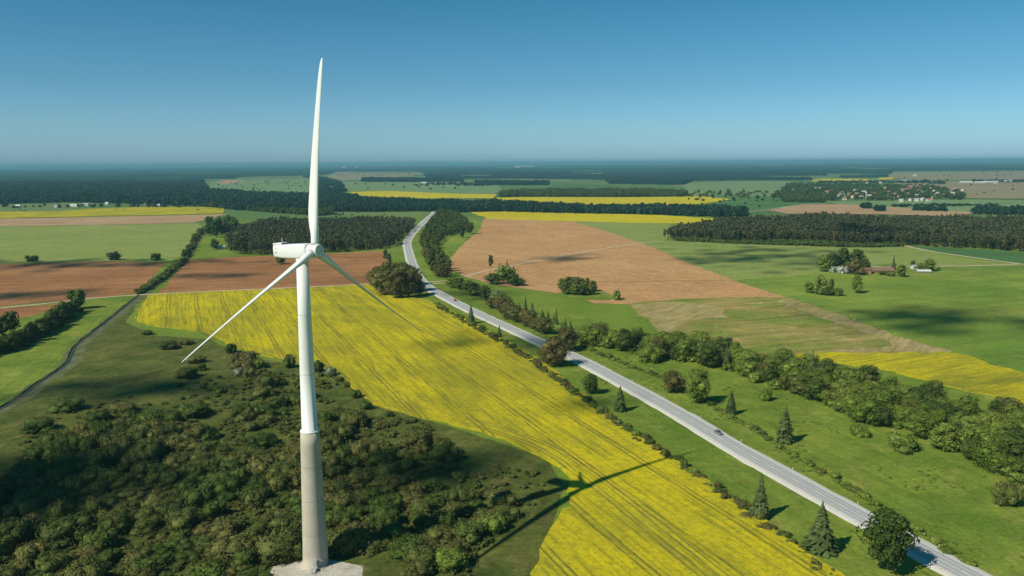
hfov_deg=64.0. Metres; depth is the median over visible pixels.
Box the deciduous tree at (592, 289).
[587,285,596,293]
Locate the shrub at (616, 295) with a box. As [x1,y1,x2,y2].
[613,289,620,299]
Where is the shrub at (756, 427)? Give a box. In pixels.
[751,425,760,429]
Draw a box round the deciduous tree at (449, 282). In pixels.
[445,277,454,287]
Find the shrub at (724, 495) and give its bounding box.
[720,491,730,498]
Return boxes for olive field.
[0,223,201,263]
[541,220,1023,279]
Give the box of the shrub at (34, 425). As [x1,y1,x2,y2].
[16,415,59,434]
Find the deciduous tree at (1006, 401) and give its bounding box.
[989,396,1023,418]
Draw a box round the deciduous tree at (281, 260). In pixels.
[275,257,285,263]
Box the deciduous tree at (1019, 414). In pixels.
[1005,411,1023,423]
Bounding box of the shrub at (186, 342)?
[177,339,195,344]
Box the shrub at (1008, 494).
[990,479,1023,507]
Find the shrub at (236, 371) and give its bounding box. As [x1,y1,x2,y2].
[231,367,243,376]
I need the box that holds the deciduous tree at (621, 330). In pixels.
[619,328,629,332]
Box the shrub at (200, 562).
[190,558,208,568]
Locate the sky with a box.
[0,0,1023,166]
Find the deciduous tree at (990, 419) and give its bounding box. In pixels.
[972,411,1017,430]
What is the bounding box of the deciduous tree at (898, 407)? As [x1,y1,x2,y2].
[891,404,903,415]
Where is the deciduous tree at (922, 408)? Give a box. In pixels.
[915,401,931,415]
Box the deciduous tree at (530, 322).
[527,317,537,327]
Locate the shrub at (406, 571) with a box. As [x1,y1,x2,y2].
[398,566,412,575]
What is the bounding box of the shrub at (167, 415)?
[158,410,182,420]
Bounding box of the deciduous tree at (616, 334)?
[611,331,621,344]
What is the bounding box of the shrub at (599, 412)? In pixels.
[595,410,604,413]
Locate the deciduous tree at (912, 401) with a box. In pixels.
[900,397,922,411]
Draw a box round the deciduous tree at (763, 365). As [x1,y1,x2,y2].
[757,362,772,373]
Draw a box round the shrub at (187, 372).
[172,366,199,378]
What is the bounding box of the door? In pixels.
[312,559,316,565]
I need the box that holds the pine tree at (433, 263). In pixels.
[429,260,436,274]
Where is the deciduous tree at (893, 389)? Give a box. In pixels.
[888,385,905,400]
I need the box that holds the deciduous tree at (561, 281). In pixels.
[557,278,566,288]
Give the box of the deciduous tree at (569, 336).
[555,328,582,350]
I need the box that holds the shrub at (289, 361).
[282,354,296,367]
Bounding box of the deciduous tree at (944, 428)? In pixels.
[928,423,959,447]
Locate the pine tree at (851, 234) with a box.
[849,231,854,241]
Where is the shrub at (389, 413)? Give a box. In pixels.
[385,411,394,416]
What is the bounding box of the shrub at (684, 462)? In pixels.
[679,458,687,465]
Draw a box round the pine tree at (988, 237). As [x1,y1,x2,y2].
[985,235,992,247]
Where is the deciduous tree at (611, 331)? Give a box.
[606,329,616,338]
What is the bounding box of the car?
[714,429,722,434]
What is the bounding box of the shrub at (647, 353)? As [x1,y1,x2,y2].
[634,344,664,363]
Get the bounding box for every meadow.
[0,297,133,404]
[209,178,309,192]
[439,219,481,258]
[734,266,1023,372]
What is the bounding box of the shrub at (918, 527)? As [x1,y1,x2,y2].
[909,524,922,531]
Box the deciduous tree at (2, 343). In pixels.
[0,339,5,349]
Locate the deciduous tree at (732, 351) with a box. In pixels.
[724,345,742,363]
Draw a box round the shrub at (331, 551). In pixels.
[328,543,335,557]
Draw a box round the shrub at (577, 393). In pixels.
[570,391,580,395]
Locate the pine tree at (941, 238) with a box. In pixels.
[939,235,944,246]
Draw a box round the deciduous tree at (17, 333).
[8,330,22,343]
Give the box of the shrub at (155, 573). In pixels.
[136,567,159,575]
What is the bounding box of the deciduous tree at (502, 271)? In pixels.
[494,264,519,282]
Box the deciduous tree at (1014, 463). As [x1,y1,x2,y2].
[1001,455,1023,475]
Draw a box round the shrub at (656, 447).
[651,444,661,450]
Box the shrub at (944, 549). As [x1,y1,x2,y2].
[937,545,958,555]
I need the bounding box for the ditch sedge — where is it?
[0,293,139,407]
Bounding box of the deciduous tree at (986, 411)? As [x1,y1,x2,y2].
[975,409,1006,419]
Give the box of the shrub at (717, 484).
[713,480,722,487]
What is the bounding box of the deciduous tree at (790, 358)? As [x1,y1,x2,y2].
[784,354,798,361]
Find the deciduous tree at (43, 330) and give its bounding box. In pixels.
[36,322,47,335]
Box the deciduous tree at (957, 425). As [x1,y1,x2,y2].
[942,421,965,444]
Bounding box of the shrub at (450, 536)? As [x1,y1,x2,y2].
[441,531,453,541]
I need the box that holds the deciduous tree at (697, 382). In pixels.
[683,368,710,402]
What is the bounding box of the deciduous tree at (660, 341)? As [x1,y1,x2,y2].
[646,336,669,356]
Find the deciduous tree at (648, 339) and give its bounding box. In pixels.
[639,335,669,349]
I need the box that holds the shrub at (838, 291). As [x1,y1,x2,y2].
[832,287,843,295]
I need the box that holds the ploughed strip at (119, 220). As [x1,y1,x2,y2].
[0,214,225,225]
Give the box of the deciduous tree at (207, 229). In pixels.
[203,224,211,234]
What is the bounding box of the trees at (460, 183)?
[427,181,491,185]
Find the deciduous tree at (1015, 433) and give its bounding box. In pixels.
[997,427,1023,444]
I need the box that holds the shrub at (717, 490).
[711,487,723,492]
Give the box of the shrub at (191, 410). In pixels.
[175,400,211,418]
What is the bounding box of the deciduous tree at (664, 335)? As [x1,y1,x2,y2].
[653,332,674,338]
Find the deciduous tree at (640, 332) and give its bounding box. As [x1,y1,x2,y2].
[633,329,643,343]
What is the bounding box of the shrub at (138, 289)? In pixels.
[133,288,142,293]
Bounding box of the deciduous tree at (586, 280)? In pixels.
[580,277,590,286]
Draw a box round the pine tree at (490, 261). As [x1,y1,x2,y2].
[488,255,493,272]
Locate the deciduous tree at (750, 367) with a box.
[739,361,762,376]
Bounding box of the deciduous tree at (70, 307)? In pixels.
[66,302,76,313]
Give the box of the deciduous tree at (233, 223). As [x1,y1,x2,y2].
[226,219,239,230]
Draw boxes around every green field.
[342,181,500,193]
[683,181,809,195]
[709,196,818,211]
[825,199,1023,211]
[911,246,1023,262]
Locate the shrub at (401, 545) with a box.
[387,534,428,564]
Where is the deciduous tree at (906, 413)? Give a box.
[896,407,921,428]
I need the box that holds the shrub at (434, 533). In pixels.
[425,524,446,540]
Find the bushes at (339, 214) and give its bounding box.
[330,211,396,217]
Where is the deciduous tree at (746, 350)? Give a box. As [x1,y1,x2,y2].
[731,349,761,363]
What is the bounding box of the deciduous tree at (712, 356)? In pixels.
[698,344,724,367]
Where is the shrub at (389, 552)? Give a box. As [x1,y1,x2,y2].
[387,545,395,555]
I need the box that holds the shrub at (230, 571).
[222,565,239,575]
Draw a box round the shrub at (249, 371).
[242,365,256,377]
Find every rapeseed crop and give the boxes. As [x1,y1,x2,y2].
[135,284,844,575]
[351,191,496,197]
[471,211,713,222]
[498,196,732,204]
[794,352,1023,403]
[812,179,873,181]
[879,177,896,179]
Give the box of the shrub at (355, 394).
[350,389,362,398]
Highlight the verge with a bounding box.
[421,278,1023,575]
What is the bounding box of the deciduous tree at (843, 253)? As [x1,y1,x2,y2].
[837,247,850,267]
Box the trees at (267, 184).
[218,180,306,191]
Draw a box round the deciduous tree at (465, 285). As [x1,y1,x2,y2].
[459,280,472,289]
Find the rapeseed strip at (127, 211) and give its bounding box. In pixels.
[0,207,224,218]
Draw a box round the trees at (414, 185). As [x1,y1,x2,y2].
[354,183,458,188]
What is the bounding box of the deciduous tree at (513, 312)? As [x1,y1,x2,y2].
[505,306,523,321]
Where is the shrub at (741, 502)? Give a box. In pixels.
[733,498,751,506]
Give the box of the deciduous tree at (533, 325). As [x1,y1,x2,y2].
[529,317,540,329]
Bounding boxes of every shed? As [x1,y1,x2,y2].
[215,245,225,248]
[915,269,931,272]
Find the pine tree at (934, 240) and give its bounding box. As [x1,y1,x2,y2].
[931,236,936,245]
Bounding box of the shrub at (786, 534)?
[779,530,792,537]
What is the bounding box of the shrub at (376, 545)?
[364,534,382,553]
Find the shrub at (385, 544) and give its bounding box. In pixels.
[377,538,391,550]
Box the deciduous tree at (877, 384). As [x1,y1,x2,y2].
[872,381,883,390]
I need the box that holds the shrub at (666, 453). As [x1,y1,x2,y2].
[663,449,669,456]
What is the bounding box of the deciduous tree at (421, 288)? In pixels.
[415,279,425,294]
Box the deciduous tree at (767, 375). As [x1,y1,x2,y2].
[761,368,779,381]
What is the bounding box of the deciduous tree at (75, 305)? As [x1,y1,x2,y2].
[69,301,80,311]
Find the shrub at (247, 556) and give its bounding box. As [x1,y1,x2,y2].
[227,546,259,569]
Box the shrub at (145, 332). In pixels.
[141,330,152,334]
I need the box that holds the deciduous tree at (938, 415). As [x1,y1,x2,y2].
[928,409,947,425]
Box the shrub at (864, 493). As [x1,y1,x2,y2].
[856,490,870,497]
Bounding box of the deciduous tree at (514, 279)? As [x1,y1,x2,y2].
[507,274,525,285]
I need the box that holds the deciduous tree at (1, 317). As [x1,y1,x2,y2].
[0,316,11,335]
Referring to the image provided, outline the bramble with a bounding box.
[0,385,497,575]
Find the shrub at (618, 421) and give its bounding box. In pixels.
[612,419,623,423]
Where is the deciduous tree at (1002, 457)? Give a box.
[984,451,1010,474]
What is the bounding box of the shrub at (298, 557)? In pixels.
[293,542,302,560]
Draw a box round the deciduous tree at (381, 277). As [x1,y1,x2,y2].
[368,269,390,294]
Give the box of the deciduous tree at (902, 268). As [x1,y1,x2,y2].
[895,264,906,276]
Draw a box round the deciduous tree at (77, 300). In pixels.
[71,298,82,310]
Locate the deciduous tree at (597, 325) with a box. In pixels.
[590,323,607,340]
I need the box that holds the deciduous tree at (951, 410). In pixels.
[931,404,966,422]
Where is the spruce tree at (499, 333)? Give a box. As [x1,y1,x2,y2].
[497,325,501,336]
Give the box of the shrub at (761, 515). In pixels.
[754,511,768,520]
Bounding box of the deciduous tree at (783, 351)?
[772,348,797,357]
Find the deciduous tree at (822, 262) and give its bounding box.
[815,254,832,270]
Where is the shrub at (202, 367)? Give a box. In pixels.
[197,362,206,370]
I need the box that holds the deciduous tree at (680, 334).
[674,331,690,337]
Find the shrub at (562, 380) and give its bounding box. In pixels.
[558,378,568,382]
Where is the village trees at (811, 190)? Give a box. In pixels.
[770,182,967,200]
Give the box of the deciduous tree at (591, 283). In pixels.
[589,281,597,289]
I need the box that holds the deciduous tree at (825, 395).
[818,389,832,402]
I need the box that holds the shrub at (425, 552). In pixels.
[405,543,436,565]
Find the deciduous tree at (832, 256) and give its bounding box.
[826,252,840,267]
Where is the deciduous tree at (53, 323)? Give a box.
[41,315,58,328]
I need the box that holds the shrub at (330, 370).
[325,366,336,374]
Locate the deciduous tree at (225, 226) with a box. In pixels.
[219,222,232,234]
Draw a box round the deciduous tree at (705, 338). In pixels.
[691,335,711,342]
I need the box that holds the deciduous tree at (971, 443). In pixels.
[958,437,983,458]
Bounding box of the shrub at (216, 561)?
[204,557,222,570]
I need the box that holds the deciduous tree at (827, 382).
[821,380,833,390]
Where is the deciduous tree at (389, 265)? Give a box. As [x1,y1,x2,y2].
[380,261,398,272]
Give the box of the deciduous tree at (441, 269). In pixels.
[438,263,444,277]
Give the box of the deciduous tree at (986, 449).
[969,438,1014,467]
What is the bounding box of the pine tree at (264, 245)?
[260,241,265,249]
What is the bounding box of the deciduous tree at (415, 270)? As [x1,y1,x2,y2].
[403,267,425,281]
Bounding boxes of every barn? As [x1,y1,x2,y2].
[863,266,894,272]
[864,268,873,273]
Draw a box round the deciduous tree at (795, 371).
[783,367,804,376]
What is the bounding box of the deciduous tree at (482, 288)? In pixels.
[476,285,487,295]
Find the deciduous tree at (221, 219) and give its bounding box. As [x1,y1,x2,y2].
[209,216,227,224]
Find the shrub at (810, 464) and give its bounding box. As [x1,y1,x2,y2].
[806,461,814,466]
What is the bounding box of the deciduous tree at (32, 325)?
[23,321,36,338]
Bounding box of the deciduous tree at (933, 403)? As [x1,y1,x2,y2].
[917,400,943,415]
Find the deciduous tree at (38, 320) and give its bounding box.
[34,319,44,328]
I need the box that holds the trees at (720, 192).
[685,189,768,196]
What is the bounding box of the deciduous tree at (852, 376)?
[843,370,862,383]
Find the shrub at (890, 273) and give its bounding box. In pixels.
[885,270,895,275]
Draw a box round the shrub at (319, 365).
[314,359,325,371]
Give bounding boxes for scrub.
[0,372,522,575]
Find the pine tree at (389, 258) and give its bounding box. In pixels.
[386,253,392,261]
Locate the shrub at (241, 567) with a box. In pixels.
[236,564,248,572]
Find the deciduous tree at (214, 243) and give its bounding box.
[209,239,219,248]
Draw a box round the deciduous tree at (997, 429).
[986,425,1007,434]
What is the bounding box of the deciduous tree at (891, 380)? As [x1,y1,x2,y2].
[879,376,900,388]
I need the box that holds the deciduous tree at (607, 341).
[600,335,612,347]
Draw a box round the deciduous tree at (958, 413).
[947,411,972,422]
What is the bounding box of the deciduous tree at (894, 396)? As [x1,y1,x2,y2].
[882,391,898,404]
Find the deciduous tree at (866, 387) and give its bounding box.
[856,383,880,396]
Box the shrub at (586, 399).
[582,396,589,402]
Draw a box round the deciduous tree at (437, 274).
[434,266,440,276]
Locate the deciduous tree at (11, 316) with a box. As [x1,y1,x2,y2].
[2,310,21,329]
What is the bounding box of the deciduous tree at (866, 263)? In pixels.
[862,258,870,266]
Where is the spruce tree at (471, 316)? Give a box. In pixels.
[468,305,474,321]
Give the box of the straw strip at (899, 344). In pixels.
[773,298,951,352]
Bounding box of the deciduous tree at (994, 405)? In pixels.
[988,400,1005,416]
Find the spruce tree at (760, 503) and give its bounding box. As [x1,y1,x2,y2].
[749,472,771,519]
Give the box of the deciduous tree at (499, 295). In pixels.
[493,293,505,297]
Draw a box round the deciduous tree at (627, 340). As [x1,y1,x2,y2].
[613,332,639,350]
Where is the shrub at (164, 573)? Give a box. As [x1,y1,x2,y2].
[159,570,175,575]
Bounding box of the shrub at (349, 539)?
[327,520,376,555]
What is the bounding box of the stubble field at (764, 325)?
[628,297,944,354]
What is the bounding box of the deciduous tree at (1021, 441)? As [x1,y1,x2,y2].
[1017,438,1023,456]
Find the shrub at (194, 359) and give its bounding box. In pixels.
[184,355,206,363]
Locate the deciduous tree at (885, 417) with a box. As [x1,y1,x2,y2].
[868,405,895,426]
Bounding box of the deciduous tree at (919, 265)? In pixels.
[915,262,924,268]
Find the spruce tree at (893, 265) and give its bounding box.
[891,257,895,270]
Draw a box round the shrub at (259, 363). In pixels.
[253,358,264,368]
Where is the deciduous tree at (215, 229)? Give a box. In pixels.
[209,220,223,236]
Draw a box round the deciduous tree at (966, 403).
[956,395,982,414]
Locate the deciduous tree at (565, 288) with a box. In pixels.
[560,283,570,293]
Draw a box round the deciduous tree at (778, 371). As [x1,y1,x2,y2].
[776,364,784,375]
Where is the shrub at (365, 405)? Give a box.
[359,400,372,409]
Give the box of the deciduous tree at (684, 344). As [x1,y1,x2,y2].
[675,339,696,357]
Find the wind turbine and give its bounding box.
[181,58,421,574]
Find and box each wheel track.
[323,371,698,575]
[333,376,706,575]
[336,369,728,575]
[336,373,720,575]
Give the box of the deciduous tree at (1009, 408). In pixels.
[1002,403,1022,422]
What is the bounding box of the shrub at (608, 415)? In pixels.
[604,413,613,418]
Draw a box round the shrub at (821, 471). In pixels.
[815,468,826,474]
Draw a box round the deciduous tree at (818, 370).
[816,367,830,373]
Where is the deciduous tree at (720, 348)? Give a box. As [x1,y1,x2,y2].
[715,345,725,363]
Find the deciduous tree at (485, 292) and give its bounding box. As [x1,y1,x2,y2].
[480,288,491,299]
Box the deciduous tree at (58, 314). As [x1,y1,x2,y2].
[45,308,64,323]
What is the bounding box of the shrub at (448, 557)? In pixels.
[439,548,467,571]
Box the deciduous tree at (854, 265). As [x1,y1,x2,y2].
[846,258,865,274]
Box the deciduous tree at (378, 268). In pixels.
[366,265,387,286]
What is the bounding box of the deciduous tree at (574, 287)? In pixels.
[569,283,582,294]
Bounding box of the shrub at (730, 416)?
[726,414,736,419]
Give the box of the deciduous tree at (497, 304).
[493,298,507,312]
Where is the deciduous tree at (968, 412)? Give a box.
[958,407,978,416]
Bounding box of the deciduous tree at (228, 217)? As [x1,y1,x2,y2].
[223,215,237,221]
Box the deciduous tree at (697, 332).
[685,330,714,342]
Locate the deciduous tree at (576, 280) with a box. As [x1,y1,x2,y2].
[570,277,587,285]
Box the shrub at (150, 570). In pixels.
[124,566,153,575]
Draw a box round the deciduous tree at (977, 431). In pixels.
[956,424,996,452]
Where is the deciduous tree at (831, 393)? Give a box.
[827,387,839,404]
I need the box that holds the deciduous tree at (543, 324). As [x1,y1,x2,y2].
[535,317,554,333]
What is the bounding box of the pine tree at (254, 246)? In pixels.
[250,243,257,254]
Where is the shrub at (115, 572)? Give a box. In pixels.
[106,566,125,575]
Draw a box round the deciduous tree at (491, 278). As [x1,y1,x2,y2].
[484,273,501,283]
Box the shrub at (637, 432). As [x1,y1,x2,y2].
[630,429,641,436]
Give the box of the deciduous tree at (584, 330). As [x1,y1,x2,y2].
[576,326,592,342]
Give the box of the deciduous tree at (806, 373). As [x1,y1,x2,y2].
[797,370,810,379]
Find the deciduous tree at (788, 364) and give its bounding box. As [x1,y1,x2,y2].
[778,359,809,373]
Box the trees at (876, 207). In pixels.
[872,204,886,210]
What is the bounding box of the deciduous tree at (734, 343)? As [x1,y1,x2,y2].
[728,341,742,353]
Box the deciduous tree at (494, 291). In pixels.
[489,290,500,296]
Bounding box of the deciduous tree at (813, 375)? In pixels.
[799,370,821,378]
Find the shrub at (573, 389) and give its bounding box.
[567,387,579,392]
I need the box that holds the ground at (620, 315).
[0,165,1023,530]
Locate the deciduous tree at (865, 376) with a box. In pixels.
[861,372,875,381]
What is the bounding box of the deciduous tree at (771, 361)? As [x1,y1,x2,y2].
[763,357,782,369]
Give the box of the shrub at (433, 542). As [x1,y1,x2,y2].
[426,539,440,548]
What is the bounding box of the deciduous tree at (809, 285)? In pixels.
[804,282,813,292]
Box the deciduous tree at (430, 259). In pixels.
[426,255,433,266]
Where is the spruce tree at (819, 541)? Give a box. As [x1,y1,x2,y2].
[800,501,839,558]
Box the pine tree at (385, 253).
[383,248,387,260]
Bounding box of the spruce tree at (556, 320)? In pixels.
[554,307,558,324]
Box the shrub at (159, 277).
[156,275,163,281]
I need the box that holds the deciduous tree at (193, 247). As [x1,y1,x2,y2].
[186,244,195,250]
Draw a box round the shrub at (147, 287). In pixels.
[140,285,151,289]
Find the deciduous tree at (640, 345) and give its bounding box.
[637,342,644,350]
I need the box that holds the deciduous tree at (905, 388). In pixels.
[897,384,916,404]
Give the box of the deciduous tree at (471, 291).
[467,285,479,295]
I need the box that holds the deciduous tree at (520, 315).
[516,309,529,320]
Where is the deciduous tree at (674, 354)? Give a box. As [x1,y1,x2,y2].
[669,346,680,359]
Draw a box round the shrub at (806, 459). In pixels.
[800,457,811,461]
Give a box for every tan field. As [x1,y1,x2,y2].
[329,172,413,179]
[888,171,1023,179]
[896,181,1023,198]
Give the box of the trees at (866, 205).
[859,202,872,207]
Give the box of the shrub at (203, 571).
[178,560,226,575]
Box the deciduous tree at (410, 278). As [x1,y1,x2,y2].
[402,270,419,296]
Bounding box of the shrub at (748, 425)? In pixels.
[743,422,753,427]
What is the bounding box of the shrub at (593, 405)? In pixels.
[588,402,597,407]
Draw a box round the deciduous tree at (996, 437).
[991,434,1002,442]
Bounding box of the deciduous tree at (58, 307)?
[45,305,65,317]
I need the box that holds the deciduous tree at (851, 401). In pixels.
[842,394,870,415]
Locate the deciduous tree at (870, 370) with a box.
[855,364,881,383]
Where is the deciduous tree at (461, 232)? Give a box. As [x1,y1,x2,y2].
[459,228,464,236]
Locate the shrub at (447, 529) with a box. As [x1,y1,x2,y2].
[436,523,454,540]
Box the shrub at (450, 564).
[431,545,469,573]
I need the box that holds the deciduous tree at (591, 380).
[580,374,599,393]
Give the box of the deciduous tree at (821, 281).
[811,275,829,294]
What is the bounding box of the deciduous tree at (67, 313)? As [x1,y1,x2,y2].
[60,304,73,317]
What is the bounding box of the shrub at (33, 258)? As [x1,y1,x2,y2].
[24,255,40,261]
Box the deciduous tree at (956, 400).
[950,399,959,406]
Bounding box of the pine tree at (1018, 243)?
[1015,238,1020,251]
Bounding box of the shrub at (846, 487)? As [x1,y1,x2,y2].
[842,484,852,490]
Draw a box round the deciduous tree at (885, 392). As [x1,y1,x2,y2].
[874,390,898,405]
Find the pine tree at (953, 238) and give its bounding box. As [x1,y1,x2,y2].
[951,235,956,247]
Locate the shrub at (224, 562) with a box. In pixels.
[219,559,228,572]
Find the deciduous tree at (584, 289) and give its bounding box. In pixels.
[578,286,587,293]
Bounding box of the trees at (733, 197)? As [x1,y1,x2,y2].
[688,196,777,206]
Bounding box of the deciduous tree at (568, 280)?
[566,276,574,284]
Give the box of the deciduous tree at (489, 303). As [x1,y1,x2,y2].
[486,297,494,307]
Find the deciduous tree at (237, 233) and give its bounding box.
[231,231,243,239]
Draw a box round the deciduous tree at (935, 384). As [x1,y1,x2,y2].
[923,380,948,398]
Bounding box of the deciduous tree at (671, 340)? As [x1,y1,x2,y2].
[664,337,677,351]
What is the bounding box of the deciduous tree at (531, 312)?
[521,310,538,324]
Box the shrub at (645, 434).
[641,432,650,437]
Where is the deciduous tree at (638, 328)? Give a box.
[631,327,644,331]
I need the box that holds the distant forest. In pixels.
[0,161,1023,184]
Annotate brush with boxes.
[0,307,83,352]
[137,231,204,293]
[436,304,838,575]
[578,344,963,558]
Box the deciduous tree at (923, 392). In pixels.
[906,384,940,400]
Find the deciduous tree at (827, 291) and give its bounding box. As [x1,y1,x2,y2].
[821,286,834,295]
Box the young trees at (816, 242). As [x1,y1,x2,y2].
[673,236,904,247]
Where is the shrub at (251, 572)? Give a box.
[230,566,278,575]
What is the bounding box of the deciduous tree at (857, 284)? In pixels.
[851,274,863,292]
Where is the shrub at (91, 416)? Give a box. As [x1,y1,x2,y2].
[82,409,111,422]
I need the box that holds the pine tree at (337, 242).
[335,239,340,251]
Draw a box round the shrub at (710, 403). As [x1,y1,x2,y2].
[706,401,716,405]
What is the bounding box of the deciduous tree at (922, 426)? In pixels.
[903,413,938,437]
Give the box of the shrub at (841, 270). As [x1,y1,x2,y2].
[836,266,848,273]
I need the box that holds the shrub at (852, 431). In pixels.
[849,423,859,435]
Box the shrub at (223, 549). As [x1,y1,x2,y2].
[207,530,255,562]
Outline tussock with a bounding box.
[477,319,1023,575]
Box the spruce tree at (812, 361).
[809,350,814,369]
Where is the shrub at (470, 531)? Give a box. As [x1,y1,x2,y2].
[451,517,487,545]
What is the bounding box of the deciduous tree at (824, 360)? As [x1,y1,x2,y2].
[818,358,833,365]
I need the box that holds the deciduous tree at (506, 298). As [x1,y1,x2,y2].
[502,296,513,302]
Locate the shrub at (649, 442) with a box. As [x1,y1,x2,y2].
[643,439,653,444]
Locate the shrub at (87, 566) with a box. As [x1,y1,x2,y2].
[61,554,107,575]
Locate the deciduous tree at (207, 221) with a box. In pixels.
[204,216,213,223]
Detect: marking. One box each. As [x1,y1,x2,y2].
[404,212,955,575]
[407,246,970,575]
[410,231,979,572]
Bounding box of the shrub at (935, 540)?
[928,536,945,545]
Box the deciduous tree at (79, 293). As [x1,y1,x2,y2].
[66,289,86,304]
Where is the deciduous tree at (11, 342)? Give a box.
[0,334,20,351]
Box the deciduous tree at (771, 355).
[767,352,777,357]
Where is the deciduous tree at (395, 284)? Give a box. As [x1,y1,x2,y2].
[383,269,409,297]
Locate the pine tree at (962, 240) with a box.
[960,236,964,246]
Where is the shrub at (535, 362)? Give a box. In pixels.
[532,359,541,364]
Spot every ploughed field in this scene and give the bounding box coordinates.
[0,261,166,305]
[0,304,55,317]
[158,251,386,292]
[217,180,243,183]
[450,218,786,303]
[770,204,971,215]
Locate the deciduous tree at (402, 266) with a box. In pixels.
[390,262,415,275]
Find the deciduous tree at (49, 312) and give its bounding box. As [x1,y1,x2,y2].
[44,310,58,321]
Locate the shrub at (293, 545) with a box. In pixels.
[259,526,302,565]
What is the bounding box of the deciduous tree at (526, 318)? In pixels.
[521,312,534,326]
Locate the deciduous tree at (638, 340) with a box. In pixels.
[630,330,641,346]
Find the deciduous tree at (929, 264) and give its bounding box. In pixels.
[922,259,935,269]
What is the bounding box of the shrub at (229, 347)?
[224,343,237,353]
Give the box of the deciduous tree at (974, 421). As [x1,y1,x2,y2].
[967,415,986,428]
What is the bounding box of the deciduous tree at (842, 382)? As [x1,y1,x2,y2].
[831,378,852,388]
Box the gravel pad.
[270,559,362,575]
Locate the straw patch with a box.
[632,302,727,332]
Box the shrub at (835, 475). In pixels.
[830,471,840,478]
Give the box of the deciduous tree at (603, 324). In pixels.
[599,322,608,335]
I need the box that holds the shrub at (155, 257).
[150,253,161,260]
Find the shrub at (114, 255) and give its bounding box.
[106,251,122,259]
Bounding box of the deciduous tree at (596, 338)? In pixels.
[585,327,606,344]
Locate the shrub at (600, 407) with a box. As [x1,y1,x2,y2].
[595,405,607,410]
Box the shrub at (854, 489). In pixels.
[849,486,862,492]
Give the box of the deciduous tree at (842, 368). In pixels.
[831,364,850,380]
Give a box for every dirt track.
[1,283,369,307]
[466,241,660,276]
[594,280,703,281]
[870,264,1014,266]
[907,246,1023,264]
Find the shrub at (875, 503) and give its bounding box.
[871,500,882,506]
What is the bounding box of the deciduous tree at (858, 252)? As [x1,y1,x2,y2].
[849,248,865,264]
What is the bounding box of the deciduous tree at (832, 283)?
[829,278,834,288]
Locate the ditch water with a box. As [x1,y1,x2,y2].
[0,295,139,409]
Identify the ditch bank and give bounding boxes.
[0,232,204,414]
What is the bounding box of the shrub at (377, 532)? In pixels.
[366,529,381,539]
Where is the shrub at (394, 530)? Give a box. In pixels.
[377,520,409,540]
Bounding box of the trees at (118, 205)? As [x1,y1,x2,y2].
[1,202,195,207]
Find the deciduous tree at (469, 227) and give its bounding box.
[465,222,473,232]
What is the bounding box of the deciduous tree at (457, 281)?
[453,278,463,287]
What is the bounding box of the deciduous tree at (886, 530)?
[855,507,920,569]
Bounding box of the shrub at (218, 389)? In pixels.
[213,385,224,393]
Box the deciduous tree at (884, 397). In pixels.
[867,392,897,411]
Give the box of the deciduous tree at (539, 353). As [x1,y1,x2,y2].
[536,349,549,361]
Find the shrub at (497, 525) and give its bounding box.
[482,512,509,534]
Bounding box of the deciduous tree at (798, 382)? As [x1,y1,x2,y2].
[787,374,808,394]
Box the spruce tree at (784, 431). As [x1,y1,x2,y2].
[776,406,794,444]
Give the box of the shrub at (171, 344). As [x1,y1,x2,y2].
[158,340,179,349]
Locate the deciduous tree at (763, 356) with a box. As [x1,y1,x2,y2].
[757,353,767,367]
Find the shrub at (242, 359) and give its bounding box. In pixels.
[225,350,260,368]
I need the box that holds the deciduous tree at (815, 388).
[800,378,830,399]
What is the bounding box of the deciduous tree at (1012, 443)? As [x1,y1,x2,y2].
[997,434,1023,458]
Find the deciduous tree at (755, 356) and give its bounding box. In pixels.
[738,352,762,368]
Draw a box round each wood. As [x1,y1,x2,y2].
[0,180,308,210]
[199,201,333,215]
[225,215,415,251]
[318,176,347,191]
[318,189,748,216]
[360,177,463,181]
[419,208,468,238]
[474,179,549,184]
[497,187,687,196]
[669,211,1023,249]
[779,193,826,201]
[816,179,944,183]
[891,203,998,206]
[911,205,948,210]
[970,204,1023,214]
[971,179,1023,181]
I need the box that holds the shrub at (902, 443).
[886,430,921,454]
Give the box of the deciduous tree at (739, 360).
[732,352,757,370]
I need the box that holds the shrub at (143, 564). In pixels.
[121,555,161,575]
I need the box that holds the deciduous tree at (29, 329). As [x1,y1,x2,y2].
[23,325,34,338]
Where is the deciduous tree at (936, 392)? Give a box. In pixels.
[919,386,945,398]
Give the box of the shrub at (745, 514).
[739,511,751,517]
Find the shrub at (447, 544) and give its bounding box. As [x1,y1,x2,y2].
[436,538,465,550]
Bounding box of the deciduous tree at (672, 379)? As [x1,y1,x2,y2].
[661,370,687,392]
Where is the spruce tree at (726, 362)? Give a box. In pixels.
[721,343,730,370]
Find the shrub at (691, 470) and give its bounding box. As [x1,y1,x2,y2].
[684,467,698,473]
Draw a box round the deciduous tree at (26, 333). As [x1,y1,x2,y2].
[16,329,31,342]
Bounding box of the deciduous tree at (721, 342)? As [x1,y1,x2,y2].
[711,336,732,347]
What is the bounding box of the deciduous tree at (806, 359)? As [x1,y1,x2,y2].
[796,353,819,367]
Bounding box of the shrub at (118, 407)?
[107,400,138,413]
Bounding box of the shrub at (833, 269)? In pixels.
[829,266,837,272]
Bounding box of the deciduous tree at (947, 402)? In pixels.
[928,397,955,405]
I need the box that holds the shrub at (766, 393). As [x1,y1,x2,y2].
[758,387,773,400]
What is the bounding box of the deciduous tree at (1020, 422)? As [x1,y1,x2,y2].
[1008,417,1023,431]
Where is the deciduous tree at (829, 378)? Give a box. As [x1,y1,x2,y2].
[822,375,835,384]
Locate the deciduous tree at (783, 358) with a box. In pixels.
[774,356,787,364]
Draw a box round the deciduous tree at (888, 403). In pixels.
[881,401,892,415]

